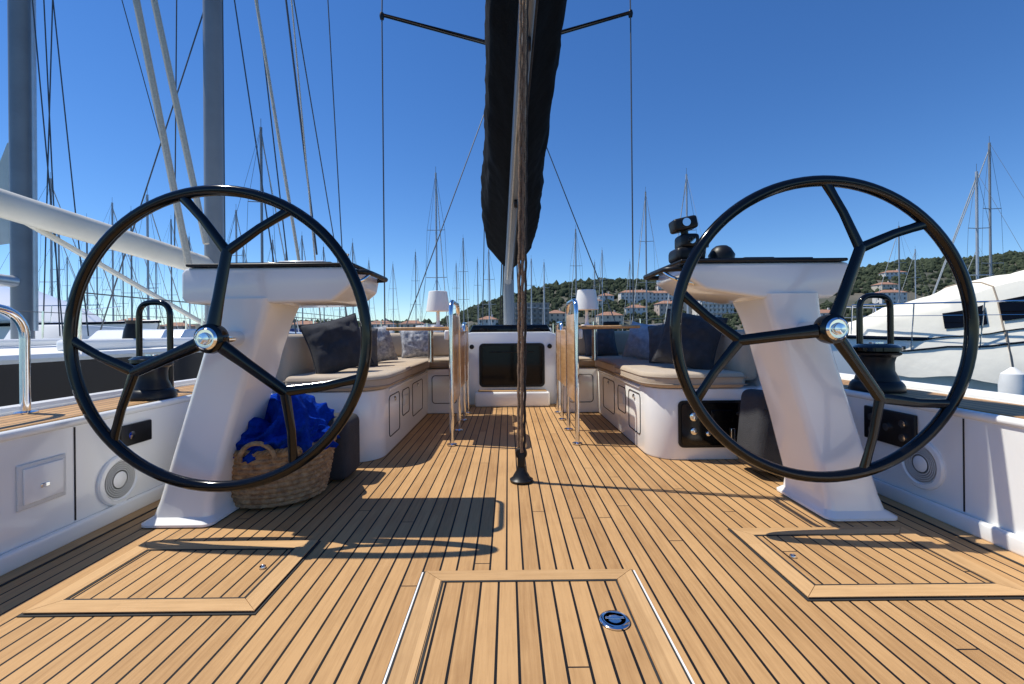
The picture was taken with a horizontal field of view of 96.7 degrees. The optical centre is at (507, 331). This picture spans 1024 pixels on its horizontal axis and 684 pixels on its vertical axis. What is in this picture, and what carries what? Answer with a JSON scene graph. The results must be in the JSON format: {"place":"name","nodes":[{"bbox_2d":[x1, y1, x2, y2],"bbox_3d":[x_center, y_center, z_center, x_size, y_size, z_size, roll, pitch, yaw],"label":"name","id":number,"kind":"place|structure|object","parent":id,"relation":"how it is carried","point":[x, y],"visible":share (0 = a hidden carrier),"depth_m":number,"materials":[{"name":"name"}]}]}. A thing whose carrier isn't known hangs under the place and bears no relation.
{"place":"outdoors","nodes":[
{"label":"outdoors","id":0,"kind":"place"},
{"bbox_2d":[160,321,194,325],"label":"roof","id":1,"kind":"structure","parent":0,"point":[180,324],"depth_m":259.90,"materials":[{"name":"ceramic"}]},
{"bbox_2d":[0,0,1023,324],"label":"sky","id":2,"kind":"structure","parent":0,"point":[906,98],"materials":[{"name":"blue"}]},
{"bbox_2d":[158,263,1019,332],"bbox_3d":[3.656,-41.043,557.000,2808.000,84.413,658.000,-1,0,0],"label":"hills","id":3,"kind":"structure","parent":0,"point":[854,298],"depth_m":333.11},
{"bbox_2d":[160,326,194,328],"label":"walls","id":4,"kind":"structure","parent":3,"relation":"on","point":[180,327],"depth_m":258.06,"materials":[{"name":"white paint"}]},
{"bbox_2d":[478,319,497,324],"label":"walls","id":5,"kind":"structure","parent":3,"relation":"on","point":[493,323],"depth_m":270.65,"materials":[{"name":"white paint"}]},
{"bbox_2d":[514,304,548,324],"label":"walls","id":6,"kind":"structure","parent":3,"relation":"on","point":[537,314],"depth_m":257.84,"materials":[{"name":"grey paint"}]},
{"bbox_2d":[515,304,548,323],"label":"windows","id":7,"kind":"structure","parent":6,"relation":"attached to","point":[534,317],"depth_m":256.95,"materials":[{"name":"glass"}]},
{"bbox_2d":[549,313,565,321],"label":"walls","id":8,"kind":"structure","parent":3,"relation":"on","point":[555,317],"depth_m":280.52,"materials":[{"name":"beige paint"}]},
{"bbox_2d":[596,315,622,324],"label":"walls","id":9,"kind":"structure","parent":3,"relation":"on","point":[616,318],"depth_m":265.50,"materials":[{"name":"beige paint"}]},
{"bbox_2d":[624,308,645,315],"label":"walls","id":10,"kind":"structure","parent":3,"relation":"on","point":[641,311],"depth_m":295.52,"materials":[{"name":"white paint"}]},
{"bbox_2d":[618,292,652,302],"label":"walls","id":11,"kind":"structure","parent":3,"relation":"on","point":[620,295],"depth_m":345.50,"materials":[{"name":"white paint"}]},
{"bbox_2d":[292,250,1023,332],"bbox_3d":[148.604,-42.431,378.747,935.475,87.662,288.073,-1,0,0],"label":"hillside trees","id":12,"kind":"object","parent":3,"relation":"on","point":[868,273],"visible":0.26,"depth_m":387.26,"materials":[{"name":"green plant"}]},
{"bbox_2d":[653,293,672,301],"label":"walls","id":13,"kind":"structure","parent":3,"relation":"on","point":[660,296],"depth_m":345.63,"materials":[{"name":"white paint"}]},
{"bbox_2d":[654,303,671,315],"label":"walls","id":14,"kind":"structure","parent":3,"relation":"on","point":[659,311],"depth_m":295.46,"materials":[{"name":"white paint"}]},
{"bbox_2d":[692,300,733,315],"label":"walls","id":15,"kind":"structure","parent":3,"relation":"on","point":[704,305],"depth_m":295.99,"materials":[{"name":"white paint"}]},
{"bbox_2d":[697,301,733,316],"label":"windows","id":16,"kind":"structure","parent":15,"relation":"attached to","point":[722,308],"depth_m":294.86,"materials":[{"name":"glass"}]},
{"bbox_2d":[871,284,898,290],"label":"walls","id":17,"kind":"structure","parent":3,"relation":"on","point":[873,287],"depth_m":345.93,"materials":[{"name":"beige paint"}]},
{"bbox_2d":[872,292,906,303],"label":"walls","id":18,"kind":"structure","parent":3,"relation":"on","point":[891,295],"depth_m":305.56,"materials":[{"name":"white paint"}]},
{"bbox_2d":[879,272,906,278],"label":"walls","id":19,"kind":"structure","parent":3,"relation":"on","point":[889,275],"depth_m":386.27,"materials":[{"name":"white paint"}]},
{"label":"water","id":20,"kind":"structure","parent":0,"visible":0},
{"bbox_2d":[0,172,105,320],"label":"sailboat","id":21,"kind":"object","parent":20,"relation":"on","point":[51,268],"visible":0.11,"depth_m":50.37,"materials":[{"name":"plastic"}]},
{"bbox_2d":[38,234,75,297],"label":"sailboat","id":22,"kind":"object","parent":20,"relation":"on","point":[59,263],"visible":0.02,"depth_m":60.53,"materials":[{"name":"plastic"}]},
{"bbox_2d":[60,257,86,307],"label":"sailboat","id":23,"kind":"object","parent":20,"relation":"on","point":[67,268],"visible":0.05,"depth_m":100.76,"materials":[{"name":"plastic"}]},
{"bbox_2d":[0,286,161,338],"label":"motor yacht","id":24,"kind":"object","parent":20,"relation":"on","point":[51,303],"visible":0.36,"depth_m":25.14,"materials":[{"name":"plastic"}]},
{"bbox_2d":[53,213,121,320],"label":"sailboat","id":25,"kind":"object","parent":20,"relation":"on","point":[86,295],"visible":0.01,"depth_m":63.69,"materials":[{"name":"plastic"}]},
{"bbox_2d":[0,0,190,338],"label":"moored sailboat","id":26,"kind":"object","parent":20,"relation":"on","point":[18,167],"visible":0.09,"depth_m":15.90,"materials":[{"name":"metal"}]},
{"bbox_2d":[89,261,111,315],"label":"sailboat","id":27,"kind":"object","parent":20,"relation":"on","point":[97,286],"visible":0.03,"depth_m":82.75,"materials":[{"name":"plastic"}]},
{"bbox_2d":[94,253,145,320],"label":"sailboat","id":28,"kind":"object","parent":20,"relation":"on","point":[123,286],"visible":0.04,"depth_m":93.28,"materials":[{"name":"plastic"}]},
{"bbox_2d":[92,202,150,320],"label":"sailboat","id":29,"kind":"object","parent":20,"relation":"on","point":[112,210],"visible":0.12,"depth_m":59.76,"materials":[{"name":"plastic"}]},
{"bbox_2d":[93,227,165,327],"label":"sailboat","id":30,"kind":"object","parent":20,"relation":"on","point":[131,264],"visible":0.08,"depth_m":60.26,"materials":[{"name":"plastic"}]},
{"bbox_2d":[97,194,188,328],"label":"sailboat","id":31,"kind":"object","parent":20,"relation":"on","point":[147,235],"visible":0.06,"depth_m":45.21,"materials":[{"name":"plastic"}]},
{"bbox_2d":[134,262,177,327],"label":"sailboat","id":32,"kind":"object","parent":20,"relation":"on","point":[156,264],"visible":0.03,"depth_m":78.67,"materials":[{"name":"metal"}]},
{"bbox_2d":[141,219,200,328],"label":"sailboat","id":33,"kind":"object","parent":20,"relation":"on","point":[171,228],"visible":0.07,"depth_m":74.54,"materials":[{"name":"plastic"}]},
{"bbox_2d":[160,237,197,328],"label":"sailboat","id":34,"kind":"object","parent":20,"relation":"on","point":[189,305],"visible":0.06,"depth_m":80.83,"materials":[{"name":"plastic"}]},
{"bbox_2d":[0,0,358,406],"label":"neighbouring sailboat","id":35,"kind":"object","parent":20,"relation":"on","point":[49,379],"visible":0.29,"depth_m":8.95,"materials":[{"name":"plastic"}]},
{"bbox_2d":[204,210,246,319],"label":"sailboat","id":36,"kind":"object","parent":20,"relation":"on","point":[236,255],"visible":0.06,"depth_m":51.12,"materials":[{"name":"metal"}]},
{"bbox_2d":[228,127,298,331],"bbox_3d":[-19.608,-6.993,36.289,4.620,20.038,15.926,-1,0,-2],"label":"sailboat","id":37,"kind":"object","parent":20,"relation":"on","point":[261,168],"visible":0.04,"depth_m":36.20,"materials":[{"name":"metal"}]},
{"bbox_2d":[289,235,315,331],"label":"sailboat","id":38,"kind":"object","parent":20,"relation":"on","point":[302,249],"visible":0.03,"depth_m":76.19,"materials":[{"name":"plastic"}]},
{"bbox_2d":[310,243,333,321],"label":"sailboat","id":39,"kind":"object","parent":20,"relation":"on","point":[324,307],"visible":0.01,"depth_m":86.46,"materials":[{"name":"metal"}]},
{"bbox_2d":[340,238,359,322],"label":"sailboat","id":40,"kind":"object","parent":20,"relation":"on","point":[352,248],"visible":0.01,"depth_m":70.21,"materials":[{"name":"metal"}]},
{"bbox_2d":[385,264,400,332],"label":"sailboat","id":41,"kind":"object","parent":20,"relation":"on","point":[393,303],"visible":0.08,"depth_m":114.96,"materials":[{"name":"plastic"}]},
{"bbox_2d":[408,252,423,326],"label":"sailboat","id":42,"kind":"object","parent":20,"relation":"on","point":[416,266],"visible":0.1,"depth_m":106.70,"materials":[{"name":"plastic"}]},
{"bbox_2d":[416,166,449,332],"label":"sailboat","id":43,"kind":"object","parent":20,"relation":"on","point":[435,230],"visible":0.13,"depth_m":49.74,"materials":[{"name":"plastic"}]},
{"bbox_2d":[452,263,462,327],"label":"sailboat","id":44,"kind":"object","parent":20,"relation":"on","point":[456,288],"visible":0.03,"depth_m":114.95,"materials":[{"name":"plastic"}]},
{"bbox_2d":[455,238,472,330],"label":"sailboat","id":45,"kind":"object","parent":20,"relation":"on","point":[463,271],"visible":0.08,"depth_m":91.32,"materials":[{"name":"plastic"}]},
{"bbox_2d":[470,256,484,328],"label":"sailboat","id":46,"kind":"object","parent":20,"relation":"on","point":[477,289],"visible":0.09,"depth_m":118.10,"materials":[{"name":"plastic"}]},
{"bbox_2d":[480,249,497,324],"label":"sailboat","id":47,"kind":"object","parent":20,"relation":"on","point":[488,288],"visible":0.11,"depth_m":76.79,"materials":[{"name":"plastic"}]},
{"bbox_2d":[0,373,1023,575],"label":"yacht hull","id":48,"kind":"object","parent":20,"relation":"on","point":[979,492],"visible":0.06,"depth_m":2.24,"materials":[{"name":"plastic"}]},
{"bbox_2d":[16,453,65,511],"bbox_3d":[-2.132,0.685,2.090,0.023,0.200,0.220,-1,0,0],"label":"shower locker","id":49,"kind":"object","parent":48,"relation":"attached to","point":[38,482],"visible":1,"depth_m":2.07,"materials":[{"name":"plastic"}]},
{"bbox_2d":[96,455,139,505],"bbox_3d":[-2.132,0.810,2.500,0.020,0.270,0.270,-1,0,0],"label":"loudspeaker","id":50,"kind":"object","parent":48,"relation":"attached to","point":[118,478],"visible":0.94,"depth_m":2.47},
{"bbox_2d":[119,419,151,445],"bbox_3d":[-2.127,0.580,2.610,0.033,0.120,0.220,-1,0,0],"label":"control panel","id":51,"kind":"object","parent":48,"relation":"attached to","point":[135,433],"visible":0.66,"depth_m":2.60,"materials":[{"name":"black plastic"}]},
{"bbox_2d":[379,0,633,330],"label":"mast","id":52,"kind":"object","parent":48,"relation":"on","point":[507,290],"visible":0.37,"depth_m":7.53,"materials":[{"name":"grey metal"}]},
{"bbox_2d":[0,404,1023,683],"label":"teak deck","id":53,"kind":"structure","parent":48,"relation":"on","point":[424,496],"depth_m":1.92,"materials":[{"name":"wood"}]},
{"bbox_2d":[16,540,320,616],"bbox_3d":[-1.325,1.001,1.905,0.850,0.022,0.570,-1,0,0],"label":"deck hatch","id":54,"kind":"object","parent":53,"relation":"on","point":[197,578],"visible":1,"depth_m":1.83,"materials":[{"name":"brown wood"}]},
{"bbox_2d":[141,253,387,527],"bbox_3d":[-1.330,0.288,2.635,1.194,1.437,0.570,-1,0,0],"label":"helm pedestal","id":55,"kind":"object","parent":53,"relation":"on","point":[264,302],"visible":0.84,"depth_m":2.40,"materials":[{"name":"white plastic"}]},
{"bbox_2d":[63,185,371,491],"bbox_3d":[-1.432,0.032,2.285,1.518,1.518,0.309,-1,0,0],"label":"steering wheel","id":56,"kind":"object","parent":55,"relation":"attached to","point":[212,335],"visible":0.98,"depth_m":2.23,"materials":[{"name":"metal"}]},
{"bbox_2d":[231,437,336,508],"bbox_3d":[-1.432,0.794,2.840,0.702,0.400,0.702,-1,0,31],"label":"wicker basket","id":57,"kind":"object","parent":53,"relation":"on","point":[310,479],"visible":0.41,"depth_m":2.57,"materials":[{"name":"wicker"}]},
{"bbox_2d":[233,393,339,463],"bbox_3d":[-1.439,0.553,2.837,0.750,0.358,0.738,-1,0,0],"label":"blue towel","id":58,"kind":"object","parent":57,"relation":"in","point":[312,417],"visible":0.62,"depth_m":2.63,"materials":[{"name":"fabric"}]},
{"bbox_2d":[328,413,359,479],"bbox_3d":[-1.582,0.797,3.164,1.020,0.424,0.352,-1,0,0],"label":"storage bag","id":59,"kind":"object","parent":53,"relation":"on","point":[346,460],"visible":0.16,"depth_m":3.07,"materials":[{"name":"grey fabric"}]},
{"bbox_2d":[273,333,465,461],"bbox_3d":[-1.343,0.513,4.852,1.604,1.000,2.806,-1,0,0],"label":"settee","id":60,"kind":"object","parent":53,"relation":"on","point":[400,399],"visible":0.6,"depth_m":3.85,"materials":[{"name":"plastic"}]},
{"bbox_2d":[298,313,373,373],"bbox_3d":[-1.450,0.109,3.862,0.579,0.556,0.273,-1,0,-37],"label":"throw pillow","id":61,"kind":"object","parent":60,"relation":"on","point":[334,345],"visible":0.86,"depth_m":3.76,"materials":[{"name":"grey fabric"}]},
{"bbox_2d":[359,327,377,366],"bbox_3d":[-1.466,0.139,4.447,0.502,0.494,0.258,-1,0,-41],"label":"throw pillow","id":62,"kind":"object","parent":60,"relation":"on","point":[374,357],"visible":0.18,"depth_m":4.49,"materials":[{"name":"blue fabric"}]},
{"bbox_2d":[375,325,397,361],"bbox_3d":[-1.451,0.139,5.052,0.228,0.448,0.468,-1,0,39],"label":"throw pillow","id":63,"kind":"object","parent":60,"relation":"on","point":[385,349],"visible":0.5,"depth_m":5.04,"materials":[{"name":"fabric"}]},
{"bbox_2d":[400,326,430,357],"bbox_3d":[-1.199,0.141,5.951,0.452,0.427,0.211,-1,0,0],"label":"throw pillow","id":64,"kind":"object","parent":60,"relation":"on","point":[414,343],"visible":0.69,"depth_m":5.88,"materials":[{"name":"fabric"}]},
{"bbox_2d":[386,300,470,445],"bbox_3d":[-0.812,0.355,4.815,0.710,1.294,1.660,-1,0,0],"label":"cockpit table","id":65,"kind":"object","parent":53,"relation":"on","point":[455,336],"visible":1,"depth_m":4.45,"materials":[{"name":"metal"}]},
{"bbox_2d":[426,291,448,326],"bbox_3d":[-0.752,-0.243,4.900,0.256,0.388,0.256,-1,0,0],"label":"table lamp","id":66,"kind":"object","parent":65,"relation":"on","point":[438,302],"visible":0.92,"depth_m":4.81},
{"bbox_2d":[468,324,555,406],"bbox_3d":[0.034,0.450,6.675,1.280,1.100,1.250,-1,0,0],"label":"companionway","id":67,"kind":"object","parent":53,"relation":"on","point":[493,362],"visible":0.97,"depth_m":6.24,"materials":[{"name":"white plastic"}]},
{"bbox_2d":[510,0,532,484],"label":"mainsheet","id":68,"kind":"object","parent":53,"relation":"on","point":[521,476],"visible":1,"depth_m":3.02,"materials":[{"name":"fabric"}]},
{"bbox_2d":[505,0,538,283],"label":"boom","id":69,"kind":"object","parent":68,"relation":"attached to","point":[512,226],"visible":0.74,"depth_m":4.79,"materials":[{"name":"grey metal"}]},
{"bbox_2d":[481,0,566,266],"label":"furled mainsail cover","id":70,"kind":"object","parent":69,"relation":"attached to","point":[501,22],"visible":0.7,"depth_m":4.68,"materials":[{"name":"fabric"}]},
{"bbox_2d":[382,569,694,683],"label":"deck hatch","id":71,"kind":"object","parent":53,"relation":"on","point":[585,626],"visible":1,"depth_m":1.50,"materials":[{"name":"brown wood"}]},
{"bbox_2d":[554,299,639,444],"bbox_3d":[0.918,0.338,4.815,0.710,1.294,1.660,-1,0,0],"label":"cockpit table","id":72,"kind":"object","parent":53,"relation":"on","point":[567,356],"visible":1,"depth_m":4.44,"materials":[{"name":"metal"}]},
{"bbox_2d":[576,289,598,325],"bbox_3d":[0.848,-0.258,4.900,0.256,0.388,0.256,-1,0,0],"label":"table lamp","id":73,"kind":"object","parent":72,"relation":"on","point":[586,299],"visible":0.89,"depth_m":4.81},
{"bbox_2d":[603,321,619,324],"bbox_3d":[1.084,-0.088,4.790,0.170,0.044,0.080,-1,0,0],"label":"sunglasses case","id":74,"kind":"object","parent":72,"relation":"on","point":[611,323],"visible":0.82,"depth_m":4.75,"materials":[{"name":"black plastic"}]},
{"bbox_2d":[559,330,757,459],"bbox_3d":[1.453,0.486,4.852,1.604,1.000,2.806,-1,0,0],"label":"settee","id":75,"kind":"object","parent":53,"relation":"on","point":[635,401],"visible":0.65,"depth_m":3.69,"materials":[{"name":"plastic"}]},
{"bbox_2d":[582,329,618,355],"bbox_3d":[1.201,0.118,5.952,0.451,0.448,0.211,-1,0,0],"label":"throw pillow","id":76,"kind":"object","parent":75,"relation":"on","point":[606,343],"visible":0.72,"depth_m":5.88,"materials":[{"name":"blue fabric"}]},
{"bbox_2d":[622,321,655,359],"bbox_3d":[1.552,0.110,5.201,0.233,0.482,0.495,-1,0,-40],"label":"throw pillow","id":77,"kind":"object","parent":75,"relation":"on","point":[637,345],"visible":0.62,"depth_m":5.17,"materials":[{"name":"blue fabric"}]},
{"bbox_2d":[648,324,664,362],"bbox_3d":[1.600,0.105,4.549,0.243,0.506,0.529,-1,0,-41],"label":"throw pillow","id":78,"kind":"object","parent":75,"relation":"on","point":[655,333],"visible":0.29,"depth_m":4.58,"materials":[{"name":"blue fabric"}]},
{"bbox_2d":[652,309,727,369],"bbox_3d":[1.550,0.070,3.899,0.572,0.567,0.305,-1,0,42],"label":"throw pillow","id":79,"kind":"object","parent":75,"relation":"on","point":[701,336],"visible":0.77,"depth_m":3.78,"materials":[{"name":"grey fabric"}]},
{"bbox_2d":[678,400,740,447],"bbox_3d":[1.577,0.705,3.479,0.540,0.360,0.040,-1,0,0],"label":"switch panel","id":80,"kind":"object","parent":75,"relation":"attached to","point":[693,432],"visible":0.58,"depth_m":3.48,"materials":[{"name":"black plastic"}]},
{"bbox_2d":[745,372,762,389],"bbox_3d":[2.045,0.520,4.870,0.500,0.880,2.980,-1,0,0],"label":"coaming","id":81,"kind":"object","parent":53,"relation":"on","point":[755,381],"visible":0.01,"depth_m":3.63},
{"bbox_2d":[736,389,782,471],"bbox_3d":[1.952,0.693,3.155,0.630,0.576,0.330,-1,0,0],"label":"storage bag","id":82,"kind":"object","parent":53,"relation":"on","point":[756,435],"visible":0.38,"depth_m":3.05,"materials":[{"name":"grey fabric"}]},
{"bbox_2d":[643,215,897,520],"bbox_3d":[1.435,0.169,2.635,1.194,1.623,0.570,-1,0,0],"label":"helm pedestal","id":83,"kind":"object","parent":53,"relation":"on","point":[811,417],"visible":0.88,"depth_m":2.41,"materials":[{"name":"white plastic"}]},
{"bbox_2d":[670,175,978,482],"bbox_3d":[1.560,-0.015,2.285,1.518,1.518,0.309,-1,0,0],"label":"steering wheel","id":84,"kind":"object","parent":83,"relation":"attached to","point":[832,327],"visible":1,"depth_m":2.23,"materials":[{"name":"metal"}]},
{"bbox_2d":[728,526,1023,600],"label":"deck hatch","id":85,"kind":"object","parent":53,"relation":"on","point":[896,563],"visible":1,"depth_m":1.90,"materials":[{"name":"brown wood"}]},
{"bbox_2d":[0,379,1023,431],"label":"side deck teak","id":86,"kind":"object","parent":48,"relation":"on","point":[9,422],"visible":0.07,"depth_m":2.41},
{"bbox_2d":[0,304,38,414],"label":"stern rail","id":87,"kind":"object","parent":86,"relation":"on","point":[19,320],"visible":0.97,"depth_m":2.40,"materials":[{"name":"metal"}]},
{"bbox_2d":[128,354,177,400],"bbox_3d":[-2.307,0.286,2.950,0.271,0.286,0.271,-1,0,40],"label":"winch","id":88,"kind":"object","parent":86,"relation":"on","point":[155,384],"visible":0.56,"depth_m":2.88,"materials":[{"name":"black metal"}]},
{"bbox_2d":[136,300,178,390],"bbox_3d":[-2.554,0.105,3.300,0.310,0.680,0.100,-1,0,0],"label":"grab hoop","id":89,"kind":"object","parent":86,"relation":"on","point":[139,325],"visible":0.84,"depth_m":3.30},
{"bbox_2d":[295,312,736,332],"bbox_3d":[0.051,0.097,8.600,5.346,0.635,8.026,-1,0,0],"label":"lifeline","id":90,"kind":"object","parent":86,"relation":"on","point":[327,319],"visible":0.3,"depth_m":8.29,"materials":[{"name":"metal"}]},
{"bbox_2d":[856,293,893,343],"bbox_3d":[2.655,0.055,3.300,0.310,0.680,0.100,-1,0,0],"label":"grab hoop","id":91,"kind":"object","parent":86,"relation":"on","point":[890,317],"visible":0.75,"depth_m":3.30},
{"bbox_2d":[848,342,906,393],"bbox_3d":[2.412,0.224,2.980,0.303,0.319,0.303,-1,0,41],"label":"winch","id":92,"kind":"object","parent":86,"relation":"on","point":[878,359],"visible":0.85,"depth_m":2.89,"materials":[{"name":"black metal"}]},
{"bbox_2d":[864,405,917,446],"bbox_3d":[2.237,0.559,2.680,0.035,0.200,0.360,-1,0,0],"label":"control panel","id":93,"kind":"object","parent":48,"relation":"attached to","point":[899,429],"visible":0.78,"depth_m":2.63,"materials":[{"name":"black plastic"}]},
{"bbox_2d":[899,442,945,489],"bbox_3d":[2.247,0.719,2.480,0.020,0.270,0.270,-1,0,0],"label":"loudspeaker","id":94,"kind":"object","parent":48,"relation":"attached to","point":[924,468],"visible":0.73,"depth_m":2.44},
{"bbox_2d":[527,259,539,324],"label":"sailboat","id":95,"kind":"object","parent":20,"relation":"on","point":[531,294],"visible":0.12,"depth_m":87.02,"materials":[{"name":"plastic"}]},
{"bbox_2d":[537,262,552,330],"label":"sailboat","id":96,"kind":"object","parent":20,"relation":"on","point":[544,297],"visible":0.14,"depth_m":91.95,"materials":[{"name":"plastic"}]},
{"bbox_2d":[565,225,584,329],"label":"sailboat","id":97,"kind":"object","parent":20,"relation":"on","point":[571,296],"visible":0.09,"depth_m":73.31,"materials":[{"name":"plastic"}]},
{"bbox_2d":[589,262,600,324],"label":"sailboat","id":98,"kind":"object","parent":20,"relation":"on","point":[594,288],"visible":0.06,"depth_m":124.79,"materials":[{"name":"metal"}]},
{"bbox_2d":[595,250,610,324],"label":"sailboat","id":99,"kind":"object","parent":20,"relation":"on","point":[602,258],"visible":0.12,"depth_m":98.30,"materials":[{"name":"plastic"}]},
{"bbox_2d":[622,262,638,330],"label":"sailboat","id":100,"kind":"object","parent":20,"relation":"on","point":[630,297],"visible":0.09,"depth_m":108.38,"materials":[{"name":"plastic"}]},
{"bbox_2d":[632,187,666,324],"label":"sailboat","id":101,"kind":"object","parent":20,"relation":"on","point":[645,241],"visible":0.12,"depth_m":62.16,"materials":[{"name":"metal"}]},
{"bbox_2d":[664,168,721,323],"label":"sailboat","id":102,"kind":"object","parent":20,"relation":"on","point":[686,186],"visible":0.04,"depth_m":50.96,"materials":[{"name":"metal"}]},
{"bbox_2d":[872,226,928,312],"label":"sailboat","id":103,"kind":"object","parent":20,"relation":"on","point":[898,268],"visible":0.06,"depth_m":73.31,"materials":[{"name":"metal"}]},
{"bbox_2d":[898,249,929,300],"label":"sailboat","id":104,"kind":"object","parent":20,"relation":"on","point":[915,277],"visible":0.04,"depth_m":100.73,"materials":[{"name":"plastic"}]},
{"bbox_2d":[830,270,1023,391],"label":"motor yacht","id":105,"kind":"object","parent":20,"relation":"on","point":[929,333],"visible":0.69,"depth_m":10.19,"materials":[{"name":"white plastic"}]},
{"bbox_2d":[998,330,1023,394],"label":"boat fender","id":106,"kind":"object","parent":105,"relation":"attached to","point":[1011,380],"visible":0.52,"depth_m":8.22,"materials":[{"name":"plastic"}]},
{"bbox_2d":[932,164,1022,294],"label":"sailboat","id":107,"kind":"object","parent":20,"relation":"on","point":[976,228],"visible":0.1,"depth_m":40.79,"materials":[{"name":"metal"}]},
{"bbox_2d":[934,136,1023,293],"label":"sailboat","id":108,"kind":"object","parent":20,"relation":"on","point":[989,154],"visible":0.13,"depth_m":46.80,"materials":[{"name":"metal"}]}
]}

